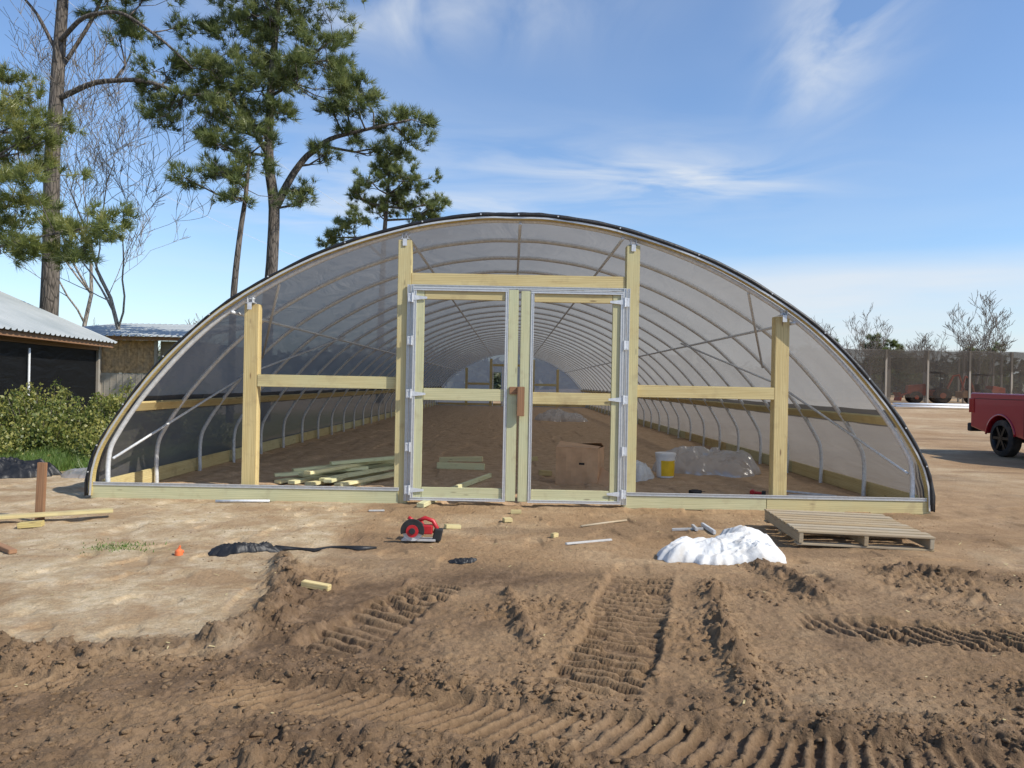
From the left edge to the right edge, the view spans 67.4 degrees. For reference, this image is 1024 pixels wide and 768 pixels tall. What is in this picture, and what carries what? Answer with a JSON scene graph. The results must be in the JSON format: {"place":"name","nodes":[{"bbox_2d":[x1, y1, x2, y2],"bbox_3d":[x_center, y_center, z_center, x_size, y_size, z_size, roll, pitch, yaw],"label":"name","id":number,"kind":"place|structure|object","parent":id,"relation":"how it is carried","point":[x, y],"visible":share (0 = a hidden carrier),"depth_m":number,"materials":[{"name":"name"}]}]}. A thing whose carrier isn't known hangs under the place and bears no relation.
{"place":"outdoors","nodes":[
{"label":"outdoors","id":0,"kind":"place"},
{"bbox_2d":[64,143,300,258],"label":"power line","id":1,"kind":"object","parent":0,"point":[184,205],"visible":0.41,"depth_m":63.54,"materials":[{"name":"metal"}]},
{"bbox_2d":[69,2,379,229],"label":"power line","id":2,"kind":"object","parent":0,"point":[233,130],"visible":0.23,"depth_m":61.52,"materials":[{"name":"metal"}]},
{"bbox_2d":[0,397,1023,767],"bbox_3d":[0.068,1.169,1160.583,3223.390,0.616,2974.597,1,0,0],"label":"ground","id":3,"kind":"structure","parent":0,"point":[850,623],"depth_m":4.57,"materials":[{"name":"brown soil"}]},
{"bbox_2d":[0,398,11,440],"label":"shrub","id":4,"kind":"object","parent":3,"relation":"on","point":[1,414],"visible":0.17,"depth_m":13.83,"materials":[{"name":"green plant"}]},
{"bbox_2d":[0,413,14,442],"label":"shrub","id":5,"kind":"object","parent":3,"relation":"on","point":[1,430],"visible":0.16,"depth_m":12.90,"materials":[{"name":"green plant"}]},
{"bbox_2d":[0,542,16,553],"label":"timber offcut","id":6,"kind":"object","parent":3,"relation":"on","point":[5,548],"visible":1,"depth_m":6.15,"materials":[{"name":"brown wood"}]},
{"bbox_2d":[0,426,36,458],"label":"shrub","id":7,"kind":"object","parent":3,"relation":"on","point":[5,447],"visible":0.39,"depth_m":12.03,"materials":[{"name":"green plant"}]},
{"bbox_2d":[0,456,61,478],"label":"black plastic sheet","id":8,"kind":"object","parent":3,"relation":"on","point":[12,467],"visible":0.85,"depth_m":10.68,"materials":[{"name":"black plastic"}]},
{"bbox_2d":[17,520,44,528],"bbox_3d":[-4.526,1.321,7.225,0.207,0.050,0.090,-3,1,-14],"label":"timber offcut","id":9,"kind":"object","parent":3,"relation":"on","point":[30,524],"visible":1,"depth_m":7.19,"materials":[{"name":"brown wood"}]},
{"bbox_2d":[0,384,64,422],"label":"shrub","id":10,"kind":"object","parent":3,"relation":"on","point":[12,395],"visible":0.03,"depth_m":15.73,"materials":[{"name":"green plant"}]},
{"bbox_2d":[1,407,77,455],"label":"shrub","id":11,"kind":"object","parent":3,"relation":"on","point":[42,433],"visible":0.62,"depth_m":12.66,"materials":[{"name":"green plant"}]},
{"bbox_2d":[34,462,47,519],"bbox_3d":[-4.632,1.101,7.550,0.085,0.660,0.035,3,0,0],"label":"wooden stake","id":12,"kind":"object","parent":3,"relation":"on","point":[40,499],"visible":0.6,"depth_m":7.53,"materials":[{"name":"brown wood"}]},
{"bbox_2d":[0,442,88,470],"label":"green weeds","id":13,"kind":"object","parent":3,"relation":"on","point":[67,463],"visible":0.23,"depth_m":11.79,"materials":[{"name":"green plant"}]},
{"bbox_2d":[0,382,92,442],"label":"shrub","id":14,"kind":"object","parent":3,"relation":"on","point":[58,410],"visible":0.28,"depth_m":13.81,"materials":[{"name":"green plant"}]},
{"bbox_2d":[1,377,101,426],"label":"shrub","id":15,"kind":"object","parent":3,"relation":"on","point":[51,385],"visible":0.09,"depth_m":14.99,"materials":[{"name":"green plant"}]},
{"bbox_2d":[0,508,112,519],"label":"timber board","id":16,"kind":"object","parent":3,"relation":"on","point":[53,513],"visible":1,"depth_m":7.48,"materials":[{"name":"brown wood"}]},
{"bbox_2d":[0,291,116,419],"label":"open shed","id":17,"kind":"structure","parent":3,"relation":"on","point":[46,349],"depth_m":17.87,"materials":[{"name":"metal"}]},
{"bbox_2d":[0,56,144,278],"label":"pine tree","id":18,"kind":"object","parent":3,"relation":"on","point":[18,247],"visible":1,"depth_m":20.44,"materials":[{"name":"green plant"}]},
{"bbox_2d":[60,467,86,477],"bbox_3d":[-5.980,1.248,11.187,0.904,0.146,1.089,1,0,0],"label":"plastic sheet","id":19,"kind":"object","parent":3,"relation":"on","point":[76,473],"visible":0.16,"depth_m":10.74,"materials":[{"name":"white plastic"}]},
{"bbox_2d":[47,418,104,462],"bbox_3d":[-6.644,0.952,12.374,1.556,0.823,1.437,1,0,36],"label":"shrub","id":20,"kind":"object","parent":3,"relation":"on","point":[87,446],"visible":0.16,"depth_m":12.09,"materials":[{"name":"green plant"}]},
{"bbox_2d":[0,39,152,326],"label":"bare tree","id":21,"kind":"object","parent":3,"relation":"on","point":[88,307],"visible":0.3,"depth_m":32.08,"materials":[{"name":"brown plant"}]},
{"bbox_2d":[62,413,112,452],"bbox_3d":[-6.935,0.914,13.274,1.775,0.890,1.729,1,0,-20],"label":"shrub","id":22,"kind":"object","parent":3,"relation":"on","point":[97,424],"visible":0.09,"depth_m":13.02,"materials":[{"name":"green plant"}]},
{"bbox_2d":[62,393,123,439],"bbox_3d":[-7.492,0.731,14.286,1.979,1.229,2.096,1,0,0],"label":"shrub","id":23,"kind":"object","parent":3,"relation":"on","point":[115,402],"visible":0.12,"depth_m":14.09,"materials":[{"name":"green plant"}]},
{"bbox_2d":[65,392,121,422],"bbox_3d":[-7.895,0.742,15.523,2.527,1.184,1.815,1,0,28],"label":"shrub","id":24,"kind":"object","parent":3,"relation":"on","point":[95,406],"visible":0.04,"depth_m":15.23,"materials":[{"name":"green plant"}]},
{"bbox_2d":[71,377,134,417],"bbox_3d":[-8.726,0.572,17.340,2.390,1.501,2.270,1,0,-19],"label":"shrub","id":25,"kind":"object","parent":3,"relation":"on","point":[125,388],"visible":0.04,"depth_m":17.09,"materials":[{"name":"green plant"}]},
{"bbox_2d":[0,0,228,329],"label":"bare tree","id":26,"kind":"object","parent":3,"relation":"on","point":[110,302],"visible":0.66,"depth_m":27.54,"materials":[{"name":"brown plant"}]},
{"bbox_2d":[67,539,169,555],"bbox_3d":[-3.243,1.352,6.417,0.795,0.050,0.596,1,0,0],"label":"grass tuft","id":27,"kind":"object","parent":3,"relation":"on","point":[110,547],"visible":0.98,"depth_m":6.38,"materials":[{"name":"green plant"}]},
{"bbox_2d":[1,0,235,315],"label":"pine tree","id":28,"kind":"object","parent":3,"relation":"on","point":[129,23],"visible":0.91,"depth_m":24.85,"materials":[{"name":"green plant"}]},
{"bbox_2d":[83,323,194,405],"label":"board shed","id":29,"kind":"structure","parent":3,"relation":"on","point":[132,352],"depth_m":27.97,"materials":[{"name":"brown wood"}]},
{"bbox_2d":[174,545,183,555],"bbox_3d":[-2.646,1.320,6.110,0.071,0.080,0.082,1,0,-22],"label":"bottle cap","id":30,"kind":"object","parent":3,"relation":"on","point":[179,551],"visible":1,"depth_m":6.08,"materials":[{"name":"orange plastic"}]},
{"bbox_2d":[159,114,286,296],"bbox_3d":[-9.035,-3.564,24.436,3.909,10.226,2.675,1,0,0],"label":"pine tree","id":31,"kind":"object","parent":3,"relation":"on","point":[232,174],"visible":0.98,"depth_m":24.25,"materials":[{"name":"green plant"}]},
{"bbox_2d":[215,499,269,502],"bbox_3d":[-3.076,1.337,8.775,0.602,0.038,0.032,1,0,-5],"label":"metal channel","id":32,"kind":"object","parent":3,"relation":"on","point":[241,500],"visible":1,"depth_m":8.76,"materials":[{"name":"metal"}]},
{"bbox_2d":[208,541,282,556],"bbox_3d":[-2.180,1.337,6.311,0.591,0.112,0.292,1,0,-20],"label":"black plastic sheet","id":33,"kind":"object","parent":3,"relation":"on","point":[223,550],"visible":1,"depth_m":6.21,"materials":[{"name":"black plastic"}]},
{"bbox_2d":[274,475,315,483],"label":"timber board","id":34,"kind":"object","parent":3,"relation":"on","point":[281,481],"visible":0.4,"depth_m":10.63,"materials":[{"name":"green wood"}]},
{"bbox_2d":[168,0,441,276],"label":"pine tree","id":35,"kind":"object","parent":3,"relation":"on","point":[274,76],"visible":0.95,"depth_m":25.62,"materials":[{"name":"green plant"}]},
{"bbox_2d":[301,579,331,590],"bbox_3d":[-1.306,1.344,5.120,0.201,0.040,0.055,6,1,14],"label":"timber offcut","id":36,"kind":"object","parent":3,"relation":"on","point":[310,584],"visible":0.94,"depth_m":5.10,"materials":[{"name":"brown wood"}]},
{"bbox_2d":[288,471,350,483],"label":"timber board","id":37,"kind":"object","parent":3,"relation":"on","point":[305,479],"visible":0.5,"depth_m":10.71,"materials":[{"name":"green wood"}]},
{"bbox_2d":[275,545,376,551],"bbox_3d":[-1.569,1.392,6.454,0.854,0.081,0.109,1,0,-2],"label":"black plastic strip","id":38,"kind":"object","parent":3,"relation":"on","point":[356,548],"visible":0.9,"depth_m":6.45,"materials":[{"name":"black plastic"}]},
{"bbox_2d":[305,471,387,485],"bbox_3d":[-2.326,1.357,11.075,0.115,0.045,1.834,1,-1,26],"label":"timber board","id":39,"kind":"object","parent":3,"relation":"on","point":[313,483],"visible":0.65,"depth_m":10.92,"materials":[{"name":"green wood"}]},
{"bbox_2d":[324,467,377,482],"bbox_3d":[-2.300,1.303,11.250,0.115,0.045,1.932,1,0,10],"label":"timber board","id":40,"kind":"object","parent":39,"relation":"on","point":[330,480],"visible":0.45,"depth_m":10.42,"materials":[{"name":"brown wood"}]},
{"bbox_2d":[298,462,393,476],"bbox_3d":[-2.300,1.252,11.500,0.115,0.045,1.947,1,2,44],"label":"timber board","id":41,"kind":"object","parent":40,"relation":"on","point":[369,466],"visible":0.4,"depth_m":11.61,"materials":[{"name":"green wood"}]},
{"bbox_2d":[304,462,368,474],"bbox_3d":[-2.323,1.186,11.250,0.115,0.045,1.924,1,1,28],"label":"timber board","id":42,"kind":"object","parent":41,"relation":"on","point":[327,469],"visible":0.6,"depth_m":10.81,"materials":[{"name":"green wood"}]},
{"bbox_2d":[330,456,393,464],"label":"timber board","id":43,"kind":"object","parent":42,"relation":"on","point":[361,460],"visible":0.6,"depth_m":11.27,"materials":[{"name":"green wood"}]},
{"bbox_2d":[319,465,393,481],"bbox_3d":[-2.150,1.279,11.100,0.115,0.046,1.639,1,2,31],"label":"timber board","id":44,"kind":"object","parent":39,"relation":"on","point":[364,472],"visible":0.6,"depth_m":11.01,"materials":[{"name":"green wood"}]},
{"bbox_2d":[274,466,368,476],"bbox_3d":[-2.724,1.252,11.025,1.322,0.045,0.115,-2,1,-25],"label":"timber board","id":45,"kind":"object","parent":44,"relation":"on","point":[281,474],"visible":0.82,"depth_m":11.01,"materials":[{"name":"green wood"}]},
{"bbox_2d":[292,460,393,471],"bbox_3d":[-2.323,1.185,11.425,1.865,0.046,0.115,-3,2,-31],"label":"timber board","id":46,"kind":"object","parent":45,"relation":"on","point":[313,467],"visible":0.4,"depth_m":11.11,"materials":[{"name":"green wood"}]},
{"bbox_2d":[334,472,393,485],"bbox_3d":[-1.926,1.321,10.800,0.115,0.046,1.444,1,2,34],"label":"timber board","id":47,"kind":"object","parent":3,"relation":"on","point":[364,479],"visible":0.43,"depth_m":10.58,"materials":[{"name":"green wood"}]},
{"bbox_2d":[353,471,393,486],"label":"timber board","id":48,"kind":"object","parent":3,"relation":"on","point":[359,484],"visible":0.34,"depth_m":10.63,"materials":[{"name":"green wood"}]},
{"bbox_2d":[315,135,452,247],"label":"pine tree","id":49,"kind":"object","parent":3,"relation":"on","point":[394,172],"visible":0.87,"depth_m":49.34,"materials":[{"name":"green plant"}]},
{"bbox_2d":[400,516,442,541],"bbox_3d":[-0.797,1.285,6.845,0.366,0.223,0.250,1,0,0],"label":"circular saw","id":50,"kind":"object","parent":3,"relation":"on","point":[411,529],"visible":1,"depth_m":6.78,"materials":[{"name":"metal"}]},
{"bbox_2d":[417,500,436,507],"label":"timber board","id":51,"kind":"object","parent":3,"relation":"on","point":[423,504],"visible":0.5,"depth_m":8.80,"materials":[{"name":"beige wood"}]},
{"bbox_2d":[444,524,460,528],"bbox_3d":[-0.577,1.382,7.450,0.161,0.040,0.060,7,-3,-28],"label":"timber offcut","id":52,"kind":"object","parent":3,"relation":"on","point":[452,526],"visible":1,"depth_m":7.42,"materials":[{"name":"brown wood"}]},
{"bbox_2d":[437,462,484,469],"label":"timber board","id":53,"kind":"object","parent":3,"relation":"on","point":[464,466],"visible":1,"depth_m":12.51,"materials":[{"name":"green wood"}]},
{"bbox_2d":[439,456,482,461],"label":"timber board","id":54,"kind":"object","parent":3,"relation":"on","point":[467,459],"visible":0.94,"depth_m":13.81,"materials":[{"name":"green wood"}]},
{"bbox_2d":[448,557,476,563],"bbox_3d":[-0.397,1.403,6.119,0.234,0.042,0.120,1,0,0],"label":"black plastic sheet","id":55,"kind":"object","parent":3,"relation":"on","point":[461,560],"visible":1,"depth_m":6.09,"materials":[{"name":"black plastic"}]},
{"bbox_2d":[452,473,491,487],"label":"timber board","id":56,"kind":"object","parent":3,"relation":"on","point":[474,481],"visible":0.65,"depth_m":10.79,"materials":[{"name":"green wood"}]},
{"bbox_2d":[502,517,512,521],"bbox_3d":[-0.047,1.406,7.950,0.090,0.040,0.080,1,0,-17],"label":"timber offcut","id":57,"kind":"object","parent":3,"relation":"on","point":[507,519],"visible":1,"depth_m":7.92,"materials":[{"name":"brown wood"}]},
{"bbox_2d":[84,212,935,514],"bbox_3d":[0.005,-0.264,29.130,9.951,3.488,40.520,1,0,0],"label":"greenhouse","id":58,"kind":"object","parent":3,"relation":"on","point":[626,330],"visible":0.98,"depth_m":10.16,"materials":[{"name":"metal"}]},
{"bbox_2d":[404,287,518,501],"bbox_3d":[-0.586,0.124,8.955,1.288,2.480,0.072,1,0,0],"label":"door","id":59,"kind":"structure","parent":58,"relation":"in","point":[416,492],"depth_m":8.94,"materials":[{"name":"wood"}]},
{"bbox_2d":[517,290,629,504],"bbox_3d":[0.715,0.156,8.955,1.259,2.475,0.072,1,0,0],"label":"door","id":60,"kind":"structure","parent":58,"relation":"in","point":[615,399],"depth_m":8.94,"materials":[{"name":"wood"}]},
{"bbox_2d":[0,499,1023,767],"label":"dirt clods","id":61,"kind":"object","parent":3,"relation":"on","point":[538,689],"visible":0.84,"depth_m":3.42,"materials":[{"name":"brown soil"}]},
{"bbox_2d":[13,502,1014,725],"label":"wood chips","id":62,"kind":"object","parent":3,"relation":"on","point":[508,566],"visible":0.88,"depth_m":4.90,"materials":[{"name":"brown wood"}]},
{"bbox_2d":[510,510,520,513],"bbox_3d":[0.043,1.405,8.450,0.120,0.040,0.050,0,0,0],"label":"timber offcut","id":63,"kind":"object","parent":3,"relation":"on","point":[515,511],"visible":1,"depth_m":8.43,"materials":[{"name":"brown wood"}]},
{"bbox_2d":[531,456,537,461],"bbox_3d":[0.404,1.386,14.200,0.142,0.080,0.090,-8,2,-11],"label":"timber offcut","id":64,"kind":"object","parent":3,"relation":"on","point":[534,458],"visible":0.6,"depth_m":14.16,"materials":[{"name":"brown wood"}]},
{"bbox_2d":[538,470,551,475],"bbox_3d":[0.523,1.400,12.100,0.201,0.080,0.090,5,0,-6],"label":"timber offcut","id":65,"kind":"object","parent":3,"relation":"on","point":[545,472],"visible":1,"depth_m":12.06,"materials":[{"name":"brown wood"}]},
{"bbox_2d":[137,349,963,388],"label":"woodland","id":66,"kind":"object","parent":3,"relation":"on","point":[496,380],"visible":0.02,"depth_m":201.83,"materials":[{"name":"green plant"}]},
{"bbox_2d":[550,532,558,537],"bbox_3d":[0.393,1.397,7.100,0.040,0.040,0.080,1,-2,38],"label":"timber offcut","id":67,"kind":"object","parent":3,"relation":"on","point":[554,534],"visible":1,"depth_m":7.08,"materials":[{"name":"brown wood"}]},
{"bbox_2d":[535,408,587,421],"bbox_3d":[1.982,1.245,31.104,2.145,0.496,2.552,1,0,0],"label":"plastic sheet","id":68,"kind":"object","parent":3,"relation":"on","point":[557,415],"visible":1,"depth_m":30.26,"materials":[{"name":"white plastic"}]},
{"bbox_2d":[555,441,608,485],"bbox_3d":[1.090,1.160,11.314,0.863,0.615,0.578,1,0,24],"label":"cardboard box","id":69,"kind":"object","parent":3,"relation":"on","point":[579,463],"visible":0.98,"depth_m":11.11,"materials":[{"name":"brown cardboard"}]},
{"bbox_2d":[565,539,611,544],"bbox_3d":[0.693,1.417,6.900,0.533,0.018,0.030,3,-1,-34],"label":"metal channel","id":70,"kind":"object","parent":3,"relation":"on","point":[582,542],"visible":1,"depth_m":6.87,"materials":[{"name":"metal"}]},
{"bbox_2d":[580,519,626,526],"bbox_3d":[0.958,1.440,7.950,0.729,0.041,0.022,1,0,-43],"label":"wooden stick","id":71,"kind":"object","parent":3,"relation":"on","point":[616,521],"visible":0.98,"depth_m":7.92,"materials":[{"name":"brown wood"}]},
{"bbox_2d":[636,460,654,481],"bbox_3d":[1.934,1.337,11.961,0.509,0.306,0.518,1,0,40],"label":"woven sack","id":72,"kind":"object","parent":3,"relation":"on","point":[644,472],"visible":0.54,"depth_m":11.73,"materials":[{"name":"white plastic"}]},
{"bbox_2d":[655,452,675,477],"bbox_3d":[2.416,1.272,12.100,0.330,0.390,0.328,1,0,0],"label":"plastic bucket","id":73,"kind":"object","parent":3,"relation":"on","point":[665,464],"visible":1,"depth_m":11.98,"materials":[{"name":"white plastic"}]},
{"bbox_2d":[672,527,702,530],"bbox_3d":[1.743,1.441,7.625,0.305,0.024,0.030,-3,-1,10],"label":"metal channel","id":74,"kind":"object","parent":3,"relation":"on","point":[683,529],"visible":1,"depth_m":7.62,"materials":[{"name":"metal"}]},
{"bbox_2d":[689,489,704,493],"bbox_3d":[2.486,1.444,10.196,0.299,0.076,0.215,1,0,-20],"label":"cordless drill","id":75,"kind":"object","parent":3,"relation":"on","point":[694,491],"visible":0.72,"depth_m":10.21,"materials":[{"name":"black plastic"}]},
{"bbox_2d":[652,446,760,477],"bbox_3d":[3.249,1.272,12.864,1.756,0.468,1.070,1,0,0],"label":"clear plastic sheet","id":76,"kind":"object","parent":3,"relation":"on","point":[696,460],"visible":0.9,"depth_m":12.58,"materials":[{"name":"clear plastic"}]},
{"bbox_2d":[701,523,715,534],"bbox_3d":[1.943,1.429,7.600,0.030,0.040,0.401,1,0,-3],"label":"metal channel","id":77,"kind":"object","parent":3,"relation":"on","point":[708,528],"visible":1,"depth_m":7.55,"materials":[{"name":"metal"}]},
{"bbox_2d":[657,525,786,564],"bbox_3d":[1.748,1.345,6.497,1.114,0.269,0.649,1,0,0],"label":"plastic sheet","id":78,"kind":"object","parent":3,"relation":"on","point":[739,544],"visible":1,"depth_m":6.29,"materials":[{"name":"white plastic"}]},
{"bbox_2d":[750,489,765,494],"bbox_3d":[3.305,1.452,10.308,0.215,0.076,0.299,1,0,24],"label":"cordless drill","id":79,"kind":"object","parent":3,"relation":"on","point":[752,491],"visible":0.81,"depth_m":10.23,"materials":[{"name":"red plastic"}]},
{"bbox_2d":[786,490,836,495],"bbox_3d":[3.998,1.474,10.350,0.743,0.026,0.030,0,-1,42],"label":"metal channel","id":80,"kind":"object","parent":3,"relation":"on","point":[806,493],"visible":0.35,"depth_m":10.36,"materials":[{"name":"metal"}]},
{"bbox_2d":[788,494,847,496],"bbox_3d":[4.022,1.472,10.100,0.728,0.024,0.031,0,0,16],"label":"metal channel","id":81,"kind":"object","parent":3,"relation":"on","point":[809,495],"visible":0.5,"depth_m":10.12,"materials":[{"name":"metal"}]},
{"bbox_2d":[811,315,852,347],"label":"bare tree","id":82,"kind":"object","parent":3,"relation":"on","point":[847,346],"visible":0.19,"depth_m":116.70,"materials":[{"name":"plant"}]},
{"bbox_2d":[764,509,935,551],"bbox_3d":[3.182,1.386,7.368,1.212,0.133,1.100,2,1,3],"label":"wooden pallet","id":83,"kind":"object","parent":3,"relation":"on","point":[860,528],"visible":1,"depth_m":7.13,"materials":[{"name":"brown wood"}]},
{"bbox_2d":[846,306,888,348],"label":"bare tree","id":84,"kind":"object","parent":3,"relation":"on","point":[861,338],"visible":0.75,"depth_m":112.07,"materials":[{"name":"plant"}]},
{"bbox_2d":[858,332,891,348],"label":"pine tree","id":85,"kind":"object","parent":3,"relation":"on","point":[871,339],"visible":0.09,"depth_m":117.90,"materials":[{"name":"green plant"}]},
{"bbox_2d":[858,315,892,348],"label":"bare tree","id":86,"kind":"object","parent":3,"relation":"on","point":[883,324],"visible":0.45,"depth_m":117.38,"materials":[{"name":"plant"}]},
{"bbox_2d":[883,338,900,397],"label":"pine tree","id":87,"kind":"object","parent":3,"relation":"on","point":[893,343],"visible":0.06,"depth_m":118.47,"materials":[{"name":"green plant"}]},
{"bbox_2d":[904,339,940,349],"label":"bare tree","id":88,"kind":"object","parent":3,"relation":"on","point":[922,346],"visible":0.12,"depth_m":129.57,"materials":[{"name":"plant"}]},
{"bbox_2d":[894,397,951,403],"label":"tractor","id":89,"kind":"object","parent":3,"relation":"on","point":[933,400],"visible":0.26,"depth_m":67.19,"materials":[{"name":"black rubber"}]},
{"bbox_2d":[898,332,948,349],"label":"bare tree","id":90,"kind":"object","parent":3,"relation":"on","point":[924,339],"visible":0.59,"depth_m":117.33,"materials":[{"name":"plant"}]},
{"bbox_2d":[896,405,968,408],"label":"plastic pipe","id":91,"kind":"object","parent":3,"relation":"on","point":[908,406],"visible":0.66,"depth_m":48.53,"materials":[{"name":"white plastic"}]},
{"bbox_2d":[901,403,968,405],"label":"plastic pipe","id":92,"kind":"object","parent":91,"relation":"on","point":[923,404],"visible":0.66,"depth_m":48.54,"materials":[{"name":"white plastic"}]},
{"bbox_2d":[844,348,1023,403],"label":"fence","id":93,"kind":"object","parent":3,"relation":"on","point":[925,375],"depth_m":65.92,"materials":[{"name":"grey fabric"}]},
{"bbox_2d":[954,321,998,398],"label":"bare tree","id":94,"kind":"object","parent":3,"relation":"on","point":[966,335],"visible":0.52,"depth_m":112.20,"materials":[{"name":"plant"}]},
{"bbox_2d":[943,290,1017,350],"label":"bare tree","id":95,"kind":"object","parent":3,"relation":"on","point":[985,315],"visible":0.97,"depth_m":92.46,"materials":[{"name":"plant"}]},
{"bbox_2d":[973,309,1012,351],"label":"bare tree","id":96,"kind":"object","parent":3,"relation":"on","point":[1002,344],"visible":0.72,"depth_m":96.00,"materials":[{"name":"plant"}]},
{"bbox_2d":[982,342,1005,350],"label":"pine tree","id":97,"kind":"object","parent":3,"relation":"on","point":[995,349],"visible":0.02,"depth_m":123.38,"materials":[{"name":"green plant"}]},
{"bbox_2d":[967,393,1023,456],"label":"pickup truck","id":98,"kind":"object","parent":3,"relation":"on","point":[999,417],"visible":1,"depth_m":17.23,"materials":[{"name":"red paint"}]},
{"bbox_2d":[0,0,1023,351],"label":"sky","id":99,"kind":"structure","parent":0,"point":[845,158],"materials":[{"name":"blue"}]}
]}

